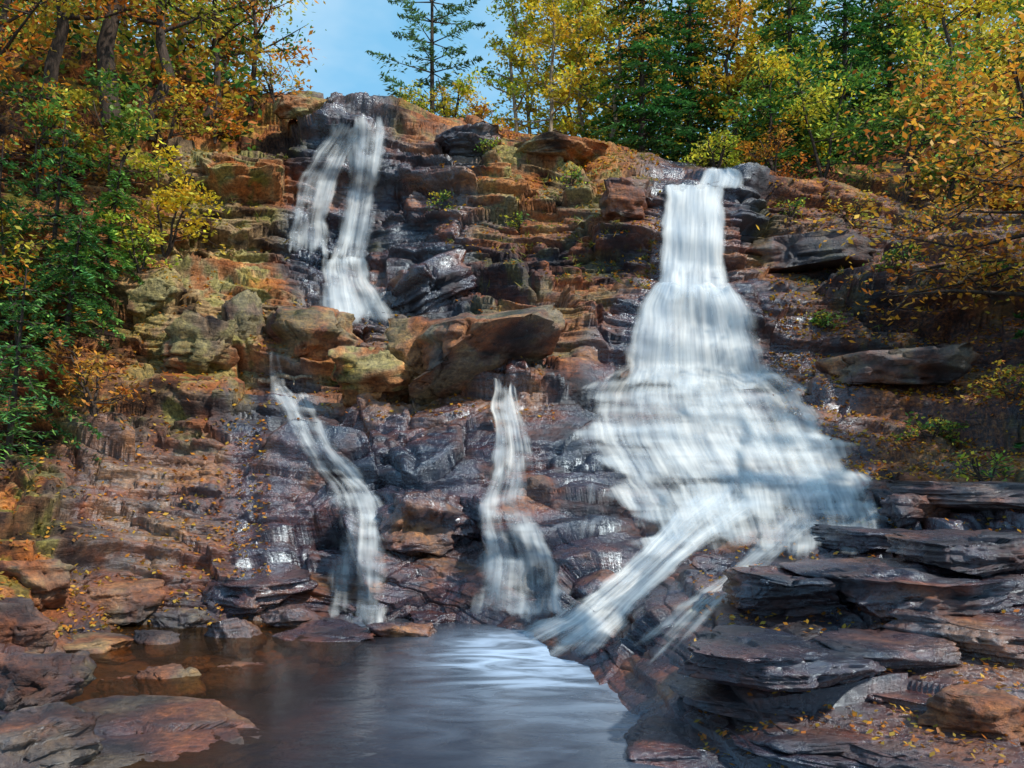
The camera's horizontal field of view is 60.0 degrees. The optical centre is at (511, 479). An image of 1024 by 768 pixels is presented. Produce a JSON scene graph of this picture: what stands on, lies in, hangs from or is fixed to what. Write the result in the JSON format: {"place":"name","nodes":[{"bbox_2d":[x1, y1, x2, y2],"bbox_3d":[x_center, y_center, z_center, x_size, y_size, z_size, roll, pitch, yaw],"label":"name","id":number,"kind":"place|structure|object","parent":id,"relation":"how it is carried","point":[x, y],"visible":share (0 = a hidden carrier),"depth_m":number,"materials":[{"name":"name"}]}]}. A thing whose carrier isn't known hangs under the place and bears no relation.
{"place":"outdoors","nodes":[
{"label":"outdoors","id":0,"kind":"place"},
{"bbox_2d":[169,618,666,767],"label":"pool water","id":1,"kind":"structure","parent":0,"point":[455,695],"depth_m":8.47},
{"bbox_2d":[96,675,138,697],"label":"boulder","id":2,"kind":"object","parent":1,"relation":"in","point":[110,686],"visible":0.77,"depth_m":9.76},
{"bbox_2d":[132,663,205,697],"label":"boulder","id":3,"kind":"object","parent":1,"relation":"in","point":[172,679],"visible":0.75,"depth_m":9.86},
{"bbox_2d":[204,618,267,659],"bbox_3d":[-3.929,2.294,12.560,0.843,0.737,0.597,0,0,0],"label":"boulder","id":4,"kind":"object","parent":1,"relation":"in","point":[236,638],"visible":0.81,"depth_m":12.38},
{"bbox_2d":[201,661,277,698],"bbox_3d":[-3.213,2.407,10.419,0.873,0.474,0.637,0,0,0],"label":"boulder","id":5,"kind":"object","parent":1,"relation":"in","point":[250,680],"visible":0.82,"depth_m":10.29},
{"bbox_2d":[272,619,374,662],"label":"rock slab","id":6,"kind":"object","parent":1,"relation":"in","point":[298,642],"visible":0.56,"depth_m":12.39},
{"bbox_2d":[366,622,436,636],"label":"boulder","id":7,"kind":"object","parent":1,"relation":"in","point":[395,629],"visible":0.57,"depth_m":12.44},
{"bbox_2d":[0,18,1023,767],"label":"rock hillside","id":8,"kind":"structure","parent":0,"point":[560,484],"depth_m":17.44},
{"bbox_2d":[0,596,58,652],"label":"boulder","id":9,"kind":"object","parent":8,"relation":"on","point":[27,624],"visible":0.93,"depth_m":10.25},
{"bbox_2d":[0,138,65,358],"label":"hemlock","id":10,"kind":"object","parent":8,"relation":"on","point":[8,204],"visible":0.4,"depth_m":18.43,"materials":[{"name":"green plant"}]},
{"bbox_2d":[0,559,75,610],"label":"boulder","id":11,"kind":"object","parent":8,"relation":"on","point":[47,582],"visible":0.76,"depth_m":11.80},
{"bbox_2d":[0,650,97,711],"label":"boulder","id":12,"kind":"object","parent":8,"relation":"on","point":[29,679],"visible":0.79,"depth_m":7.88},
{"bbox_2d":[0,268,102,474],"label":"hemlock","id":13,"kind":"object","parent":8,"relation":"on","point":[11,431],"visible":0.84,"depth_m":15.85,"materials":[{"name":"green plant"}]},
{"bbox_2d":[0,201,104,353],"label":"autumn shrub","id":14,"kind":"object","parent":8,"relation":"on","point":[6,275],"visible":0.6,"depth_m":18.43,"materials":[{"name":"orange plant"}]},
{"bbox_2d":[0,0,105,132],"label":"autumn tree","id":15,"kind":"object","parent":8,"relation":"on","point":[14,14],"visible":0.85,"depth_m":21.43,"materials":[{"name":"orange plant"}]},
{"bbox_2d":[0,50,117,199],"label":"autumn shrub","id":16,"kind":"object","parent":8,"relation":"on","point":[50,119],"visible":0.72,"depth_m":21.32,"materials":[{"name":"green plant"}]},
{"bbox_2d":[0,116,121,303],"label":"hemlock","id":17,"kind":"object","parent":8,"relation":"on","point":[57,195],"visible":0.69,"depth_m":19.16,"materials":[{"name":"green plant"}]},
{"bbox_2d":[5,207,124,349],"bbox_3d":[-9.255,-4.112,18.544,2.420,3.018,2.176,0,0,0],"label":"hemlock","id":18,"kind":"object","parent":8,"relation":"on","point":[71,302],"visible":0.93,"depth_m":18.30,"materials":[{"name":"green plant"}]},
{"bbox_2d":[36,323,146,416],"bbox_3d":[-7.664,-1.893,16.114,1.880,1.643,2.227,0,0,0],"label":"autumn shrub","id":19,"kind":"object","parent":8,"relation":"on","point":[93,409],"visible":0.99,"depth_m":16.20,"materials":[{"name":"orange plant"}]},
{"bbox_2d":[63,631,136,663],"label":"rock slab","id":20,"kind":"object","parent":8,"relation":"on","point":[107,647],"visible":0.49,"depth_m":11.55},
{"bbox_2d":[36,0,177,143],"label":"autumn tree","id":21,"kind":"object","parent":8,"relation":"on","point":[53,58],"visible":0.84,"depth_m":22.26,"materials":[{"name":"brown plant"}]},
{"bbox_2d":[68,161,154,284],"bbox_3d":[-8.794,-5.574,19.481,1.809,2.778,1.782,0,0,-25],"label":"hemlock","id":22,"kind":"object","parent":8,"relation":"on","point":[110,232],"visible":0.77,"depth_m":19.38,"materials":[{"name":"green plant"}]},
{"bbox_2d":[96,0,142,125],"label":"autumn tree","id":23,"kind":"object","parent":8,"relation":"on","point":[105,44],"visible":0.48,"depth_m":22.99,"materials":[{"name":"brown plant"}]},
{"bbox_2d":[84,578,165,625],"bbox_3d":[-6.142,1.889,13.635,1.636,0.704,1.149,0,0,0],"label":"boulder","id":24,"kind":"object","parent":8,"relation":"on","point":[125,602],"visible":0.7,"depth_m":13.28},
{"bbox_2d":[42,54,214,195],"bbox_3d":[-9.529,-8.276,21.961,4.054,3.075,3.449,0,0,0],"label":"autumn shrub","id":25,"kind":"object","parent":8,"relation":"on","point":[132,134],"visible":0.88,"depth_m":21.36,"materials":[{"name":"green plant"}]},
{"bbox_2d":[0,0,264,150],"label":"undergrowth","id":26,"kind":"object","parent":8,"relation":"on","point":[86,34],"visible":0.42,"depth_m":26.34,"materials":[{"name":"orange plant"}]},
{"bbox_2d":[99,207,181,272],"bbox_3d":[-8.277,-5.150,19.550,1.642,1.385,1.694,0,0,0],"label":"yellow shrub","id":27,"kind":"object","parent":8,"relation":"on","point":[128,241],"visible":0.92,"depth_m":19.45,"materials":[{"name":"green plant"}]},
{"bbox_2d":[124,277,187,318],"bbox_3d":[-8.171,-4.075,19.856,1.822,1.180,1.229,0,0,32],"label":"boulder","id":28,"kind":"object","parent":8,"relation":"on","point":[154,290],"visible":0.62,"depth_m":19.44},
{"bbox_2d":[133,630,179,660],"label":"boulder","id":29,"kind":"object","parent":8,"relation":"on","point":[157,645],"visible":0.98,"depth_m":11.93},
{"bbox_2d":[71,694,259,767],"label":"rock slab","id":30,"kind":"object","parent":8,"relation":"on","point":[150,731],"visible":0.59,"depth_m":7.74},
{"bbox_2d":[0,702,105,767],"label":"rock slab","id":31,"kind":"object","parent":30,"relation":"on","point":[56,735],"visible":1,"depth_m":6.64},
{"bbox_2d":[107,58,226,150],"bbox_3d":[-9.096,-9.820,23.438,2.919,2.231,1.910,0,0,0],"label":"autumn shrub","id":32,"kind":"object","parent":8,"relation":"on","point":[178,96],"visible":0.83,"depth_m":23.30,"materials":[{"name":"orange plant"}]},
{"bbox_2d":[102,0,242,141],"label":"autumn tree","id":33,"kind":"object","parent":8,"relation":"on","point":[161,40],"visible":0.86,"depth_m":23.80,"materials":[{"name":"orange plant"}]},
{"bbox_2d":[116,138,229,257],"bbox_3d":[-8.035,-6.450,21.035,2.570,2.408,2.690,0,0,-38],"label":"yellow shrub","id":34,"kind":"object","parent":8,"relation":"on","point":[186,193],"visible":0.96,"depth_m":20.83,"materials":[{"name":"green plant"}]},
{"bbox_2d":[149,606,211,639],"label":"boulder","id":35,"kind":"object","parent":8,"relation":"on","point":[183,621],"visible":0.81,"depth_m":13.23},
{"bbox_2d":[161,309,239,373],"bbox_3d":[-6.773,-2.883,19.503,1.659,1.480,1.408,0,0,0],"label":"boulder","id":36,"kind":"object","parent":8,"relation":"on","point":[196,343],"visible":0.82,"depth_m":18.96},
{"bbox_2d":[178,83,249,143],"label":"autumn shrub","id":37,"kind":"object","parent":8,"relation":"on","point":[232,112],"visible":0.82,"depth_m":24.98,"materials":[{"name":"orange plant"}]},
{"bbox_2d":[151,0,291,115],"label":"autumn tree","id":38,"kind":"object","parent":8,"relation":"on","point":[217,81],"visible":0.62,"depth_m":26.20,"materials":[{"name":"orange plant"}]},
{"bbox_2d":[138,0,325,89],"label":"autumn tree","id":39,"kind":"object","parent":8,"relation":"on","point":[293,53],"visible":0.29,"depth_m":33.50,"materials":[{"name":"orange plant"}]},
{"bbox_2d":[221,289,265,340],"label":"boulder","id":40,"kind":"object","parent":8,"relation":"on","point":[244,309],"visible":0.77,"depth_m":19.71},
{"bbox_2d":[201,569,317,614],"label":"rock slab","id":41,"kind":"object","parent":8,"relation":"on","point":[257,593],"visible":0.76,"depth_m":13.99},
{"bbox_2d":[200,0,326,115],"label":"autumn tree","id":42,"kind":"object","parent":8,"relation":"on","point":[251,29],"visible":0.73,"depth_m":26.52,"materials":[{"name":"orange plant"}]},
{"bbox_2d":[239,38,312,103],"bbox_3d":[-6.988,-11.968,26.328,2.145,1.746,2.177,0,0,-17],"label":"autumn shrub","id":43,"kind":"object","parent":8,"relation":"on","point":[271,81],"visible":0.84,"depth_m":26.31,"materials":[{"name":"orange plant"}]},
{"bbox_2d":[260,604,321,631],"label":"boulder","id":44,"kind":"object","parent":8,"relation":"on","point":[285,617],"visible":0.74,"depth_m":13.23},
{"bbox_2d":[272,94,326,119],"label":"boulder","id":45,"kind":"object","parent":8,"relation":"on","point":[289,106],"visible":0.85,"depth_m":24.47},
{"bbox_2d":[263,305,363,379],"bbox_3d":[-4.435,-3.081,20.236,2.410,2.022,1.927,0,0,0],"label":"boulder","id":46,"kind":"object","parent":8,"relation":"on","point":[315,333],"visible":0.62,"depth_m":19.64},
{"bbox_2d":[276,395,381,622],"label":"stream","id":47,"kind":"structure","parent":8,"relation":"on","point":[354,475],"depth_m":15.29,"materials":[{"name":"white liquid"}]},
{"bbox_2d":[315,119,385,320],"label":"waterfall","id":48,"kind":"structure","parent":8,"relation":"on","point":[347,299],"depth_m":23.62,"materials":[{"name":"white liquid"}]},
{"bbox_2d":[328,346,418,406],"bbox_3d":[-2.758,-2.088,18.029,1.934,1.314,1.497,0,0,0],"label":"boulder","id":49,"kind":"object","parent":8,"relation":"on","point":[356,371],"visible":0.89,"depth_m":17.51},
{"bbox_2d":[384,316,428,374],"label":"boulder","id":50,"kind":"object","parent":8,"relation":"on","point":[401,335],"visible":0.34,"depth_m":17.92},
{"bbox_2d":[366,485,480,556],"bbox_3d":[-1.658,0.721,15.562,1.938,1.277,2.366,0,0,-26],"label":"rock slab","id":51,"kind":"object","parent":8,"relation":"on","point":[416,522],"visible":0.81,"depth_m":14.71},
{"bbox_2d":[365,0,485,118],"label":"pine tree","id":52,"kind":"object","parent":8,"relation":"on","point":[432,28],"visible":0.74,"depth_m":30.15,"materials":[{"name":"green plant"}]},
{"bbox_2d":[387,248,479,314],"bbox_3d":[-2.007,-4.578,21.715,2.554,1.836,2.562,0,0,40],"label":"rock slab","id":53,"kind":"object","parent":8,"relation":"on","point":[433,283],"visible":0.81,"depth_m":20.76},
{"bbox_2d":[398,70,485,120],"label":"yellow shrub","id":54,"kind":"object","parent":8,"relation":"on","point":[446,111],"visible":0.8,"depth_m":29.10,"materials":[{"name":"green plant"}]},
{"bbox_2d":[434,121,502,159],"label":"rock slab","id":55,"kind":"object","parent":8,"relation":"on","point":[457,140],"visible":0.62,"depth_m":24.48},
{"bbox_2d":[408,305,564,405],"bbox_3d":[-0.510,-2.456,17.667,3.138,2.210,2.416,0,0,-11],"label":"boulder","id":56,"kind":"object","parent":8,"relation":"on","point":[460,351],"visible":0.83,"depth_m":17.38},
{"bbox_2d":[452,0,565,133],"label":"birch tree","id":57,"kind":"object","parent":8,"relation":"on","point":[512,91],"visible":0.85,"depth_m":30.45,"materials":[{"name":"yellow plant"}]},
{"bbox_2d":[0,99,1023,767],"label":"fallen leaves","id":58,"kind":"object","parent":8,"relation":"on","point":[732,617],"depth_m":16.74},
{"bbox_2d":[480,378,558,609],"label":"stream","id":59,"kind":"structure","parent":8,"relation":"on","point":[526,528],"depth_m":16.14,"materials":[{"name":"white liquid"}]},
{"bbox_2d":[490,0,567,134],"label":"birch tree","id":60,"kind":"object","parent":8,"relation":"on","point":[528,108],"visible":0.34,"depth_m":31.54,"materials":[{"name":"yellow plant"}]},
{"bbox_2d":[501,0,606,137],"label":"birch tree","id":61,"kind":"object","parent":8,"relation":"on","point":[557,18],"visible":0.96,"depth_m":29.60,"materials":[{"name":"yellow plant"}]},
{"bbox_2d":[514,131,608,165],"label":"rock slab","id":62,"kind":"object","parent":8,"relation":"on","point":[576,150],"visible":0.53,"depth_m":24.25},
{"bbox_2d":[522,0,604,135],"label":"autumn tree","id":63,"kind":"object","parent":8,"relation":"on","point":[583,100],"visible":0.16,"depth_m":36.32,"materials":[{"name":"yellow plant"}]},
{"bbox_2d":[517,0,638,137],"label":"birch tree","id":64,"kind":"object","parent":8,"relation":"on","point":[574,56],"visible":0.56,"depth_m":31.08,"materials":[{"name":"yellow plant"}]},
{"bbox_2d":[178,147,990,330],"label":"dry grass","id":65,"kind":"structure","parent":8,"relation":"on","point":[606,231],"depth_m":22.69,"materials":[{"name":"brown plant"}]},
{"bbox_2d":[522,0,694,148],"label":"autumn tree","id":66,"kind":"object","parent":8,"relation":"on","point":[602,27],"visible":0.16,"depth_m":35.31,"materials":[{"name":"yellow plant"}]},
{"bbox_2d":[555,0,672,141],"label":"birch tree","id":67,"kind":"object","parent":8,"relation":"on","point":[619,39],"visible":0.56,"depth_m":29.62,"materials":[{"name":"yellow plant"}]},
{"bbox_2d":[599,177,651,220],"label":"boulder","id":68,"kind":"object","parent":8,"relation":"on","point":[625,197],"visible":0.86,"depth_m":21.84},
{"bbox_2d":[581,0,704,165],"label":"hemlock","id":69,"kind":"object","parent":8,"relation":"on","point":[642,143],"visible":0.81,"depth_m":29.19,"materials":[{"name":"green plant"}]},
{"bbox_2d":[624,715,738,767],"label":"rock slab","id":70,"kind":"object","parent":8,"relation":"on","point":[658,740],"visible":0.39,"depth_m":7.05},
{"bbox_2d":[731,722,899,754],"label":"rock slab","id":71,"kind":"object","parent":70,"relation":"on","point":[813,739],"visible":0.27,"depth_m":6.59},
{"bbox_2d":[619,0,760,163],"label":"hemlock","id":72,"kind":"object","parent":8,"relation":"on","point":[690,25],"visible":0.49,"depth_m":30.19,"materials":[{"name":"green plant"}]},
{"bbox_2d":[538,168,867,642],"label":"waterfall","id":73,"kind":"structure","parent":8,"relation":"on","point":[693,222],"depth_m":17.21,"materials":[{"name":"white liquid"}]},
{"bbox_2d":[626,0,793,146],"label":"autumn tree","id":74,"kind":"object","parent":8,"relation":"on","point":[708,19],"visible":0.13,"depth_m":36.40,"materials":[{"name":"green plant"}]},
{"bbox_2d":[678,130,748,168],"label":"green shrub","id":75,"kind":"object","parent":8,"relation":"on","point":[726,147],"visible":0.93,"depth_m":26.11,"materials":[{"name":"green plant"}]},
{"bbox_2d":[678,0,794,161],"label":"autumn tree","id":76,"kind":"object","parent":8,"relation":"on","point":[733,9],"visible":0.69,"depth_m":29.79,"materials":[{"name":"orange plant"}]},
{"bbox_2d":[694,0,840,141],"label":"autumn tree","id":77,"kind":"object","parent":8,"relation":"on","point":[755,24],"visible":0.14,"depth_m":36.61,"materials":[{"name":"yellow plant"}]},
{"bbox_2d":[697,43,838,169],"bbox_3d":[7.851,-11.355,26.998,4.278,3.856,3.833,0,0,26],"label":"bank tree","id":78,"kind":"object","parent":8,"relation":"on","point":[752,90],"visible":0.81,"depth_m":27.00,"materials":[{"name":"green plant"}]},
{"bbox_2d":[735,122,809,177],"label":"autumn shrub","id":79,"kind":"object","parent":8,"relation":"on","point":[769,151],"visible":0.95,"depth_m":25.58,"materials":[{"name":"plant"}]},
{"bbox_2d":[709,0,852,167],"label":"hemlock","id":80,"kind":"object","parent":8,"relation":"on","point":[789,26],"visible":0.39,"depth_m":28.73,"materials":[{"name":"green plant"}]},
{"bbox_2d":[722,565,854,615],"bbox_3d":[3.136,1.251,9.379,1.726,0.630,1.641,0,0,0],"label":"rock slab","id":81,"kind":"object","parent":8,"relation":"on","point":[764,590],"visible":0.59,"depth_m":8.97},
{"bbox_2d":[576,0,1023,166],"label":"undergrowth","id":82,"kind":"object","parent":8,"relation":"on","point":[1015,14],"visible":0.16,"depth_m":31.43,"materials":[{"name":"green plant"}]},
{"bbox_2d":[725,724,875,767],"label":"rock slab","id":83,"kind":"object","parent":8,"relation":"on","point":[795,760],"visible":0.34,"depth_m":6.42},
{"bbox_2d":[668,677,810,722],"bbox_3d":[2.041,1.891,7.588,1.351,0.258,1.427,0,0,0],"label":"rock slab","id":84,"kind":"object","parent":83,"relation":"on","point":[712,697],"visible":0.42,"depth_m":7.23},
{"bbox_2d":[677,624,886,691],"bbox_3d":[2.246,1.587,7.560,1.717,0.461,1.788,0,0,0],"label":"rock slab","id":85,"kind":"object","parent":84,"relation":"on","point":[758,658],"visible":0.9,"depth_m":7.03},
{"bbox_2d":[745,229,875,273],"bbox_3d":[7.536,-5.740,23.203,3.325,0.975,3.416,0,0,0],"label":"rock slab","id":86,"kind":"object","parent":8,"relation":"on","point":[792,253],"visible":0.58,"depth_m":22.12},
{"bbox_2d":[755,33,911,179],"bbox_3d":[9.442,-10.703,26.338,4.427,4.380,4.482,0,0,0],"label":"bank tree","id":87,"kind":"object","parent":8,"relation":"on","point":[818,130],"visible":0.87,"depth_m":26.36,"materials":[{"name":"green plant"}]},
{"bbox_2d":[762,0,917,164],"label":"hemlock","id":88,"kind":"object","parent":8,"relation":"on","point":[843,15],"visible":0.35,"depth_m":29.23,"materials":[{"name":"green plant"}]},
{"bbox_2d":[792,101,901,167],"bbox_3d":[10.967,-11.044,27.955,3.708,2.259,3.152,0,0,-28],"label":"green shrub","id":89,"kind":"object","parent":8,"relation":"on","point":[875,123],"visible":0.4,"depth_m":28.12,"materials":[{"name":"green plant"}]},
{"bbox_2d":[797,524,924,554],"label":"rock slab","id":90,"kind":"object","parent":8,"relation":"on","point":[859,539],"visible":0.37,"depth_m":12.19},
{"bbox_2d":[877,493,951,527],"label":"boulder","id":91,"kind":"object","parent":90,"relation":"on","point":[903,510],"visible":0.85,"depth_m":12.70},
{"bbox_2d":[756,0,1023,342],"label":"autumn tree","id":92,"kind":"object","parent":8,"relation":"on","point":[1014,153],"visible":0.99,"depth_m":18.48,"materials":[{"name":"orange plant"}]},
{"bbox_2d":[826,0,966,146],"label":"hemlock","id":93,"kind":"object","parent":8,"relation":"on","point":[876,19],"visible":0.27,"depth_m":30.62,"materials":[{"name":"green plant"}]},
{"bbox_2d":[815,342,979,385],"bbox_3d":[7.909,-2.285,18.568,3.064,0.865,3.117,0,0,0],"label":"rock slab","id":94,"kind":"object","parent":8,"relation":"on","point":[939,365],"visible":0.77,"depth_m":17.34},
{"bbox_2d":[779,557,1023,620],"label":"rock slab","id":95,"kind":"object","parent":8,"relation":"on","point":[876,587],"visible":0.73,"depth_m":8.44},
{"bbox_2d":[884,529,1023,576],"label":"rock slab","id":96,"kind":"object","parent":95,"relation":"on","point":[984,553],"visible":0.96,"depth_m":8.91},
{"bbox_2d":[822,28,994,183],"bbox_3d":[11.206,-10.146,25.384,3.946,4.086,5.117,0,0,-24],"label":"bank tree","id":97,"kind":"object","parent":8,"relation":"on","point":[904,115],"visible":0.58,"depth_m":24.98,"materials":[{"name":"yellow plant"}]},
{"bbox_2d":[837,740,994,767],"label":"rock slab","id":98,"kind":"object","parent":8,"relation":"on","point":[895,754],"visible":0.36,"depth_m":6.26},
{"bbox_2d":[866,690,933,714],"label":"rock slab","id":99,"kind":"object","parent":98,"relation":"on","point":[915,701],"visible":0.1,"depth_m":7.03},
{"bbox_2d":[813,627,961,669],"bbox_3d":[3.214,1.532,7.706,1.166,0.337,1.198,0,0,0],"label":"rock slab","id":100,"kind":"object","parent":99,"relation":"on","point":[894,649],"visible":0.65,"depth_m":7.42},
{"bbox_2d":[883,608,1023,667],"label":"rock slab","id":101,"kind":"object","parent":99,"relation":"on","point":[997,637],"visible":0.58,"depth_m":7.72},
{"bbox_2d":[917,683,1023,743],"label":"boulder","id":102,"kind":"object","parent":99,"relation":"on","point":[979,709],"visible":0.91,"depth_m":6.48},
{"bbox_2d":[834,0,1021,107],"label":"autumn tree","id":103,"kind":"object","parent":8,"relation":"on","point":[962,25],"visible":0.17,"depth_m":34.69,"materials":[{"name":"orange plant"}]},
{"bbox_2d":[891,411,975,444],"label":"bush","id":104,"kind":"object","parent":8,"relation":"on","point":[942,424],"visible":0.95,"depth_m":16.59,"materials":[{"name":"green plant"}]},
{"bbox_2d":[869,0,1023,147],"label":"autumn tree","id":105,"kind":"object","parent":8,"relation":"on","point":[940,16],"visible":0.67,"depth_m":28.75,"materials":[{"name":"yellow plant"}]},
{"bbox_2d":[885,132,1014,204],"bbox_3d":[12.110,-8.450,24.244,2.957,2.220,2.936,0,0,0],"label":"autumn shrub","id":106,"kind":"object","parent":8,"relation":"on","point":[952,186],"visible":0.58,"depth_m":24.40,"materials":[{"name":"orange plant"}]},
{"bbox_2d":[886,480,1023,512],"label":"rock slab","id":107,"kind":"object","parent":8,"relation":"on","point":[994,496],"visible":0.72,"depth_m":12.39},
{"bbox_2d":[941,450,1014,481],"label":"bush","id":108,"kind":"object","parent":107,"relation":"on","point":[976,469],"visible":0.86,"depth_m":13.34,"materials":[{"name":"green plant"}]},
{"bbox_2d":[907,60,1023,208],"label":"bank tree","id":109,"kind":"object","parent":8,"relation":"on","point":[1014,195],"visible":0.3,"depth_m":24.25,"materials":[{"name":"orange plant"}]},
{"bbox_2d":[954,359,1023,404],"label":"bush","id":110,"kind":"object","parent":8,"relation":"on","point":[999,388],"visible":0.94,"depth_m":16.09,"materials":[{"name":"yellow plant"}]},
{"bbox_2d":[26,0,1021,158],"label":"sky","id":111,"kind":"structure","parent":0,"point":[353,27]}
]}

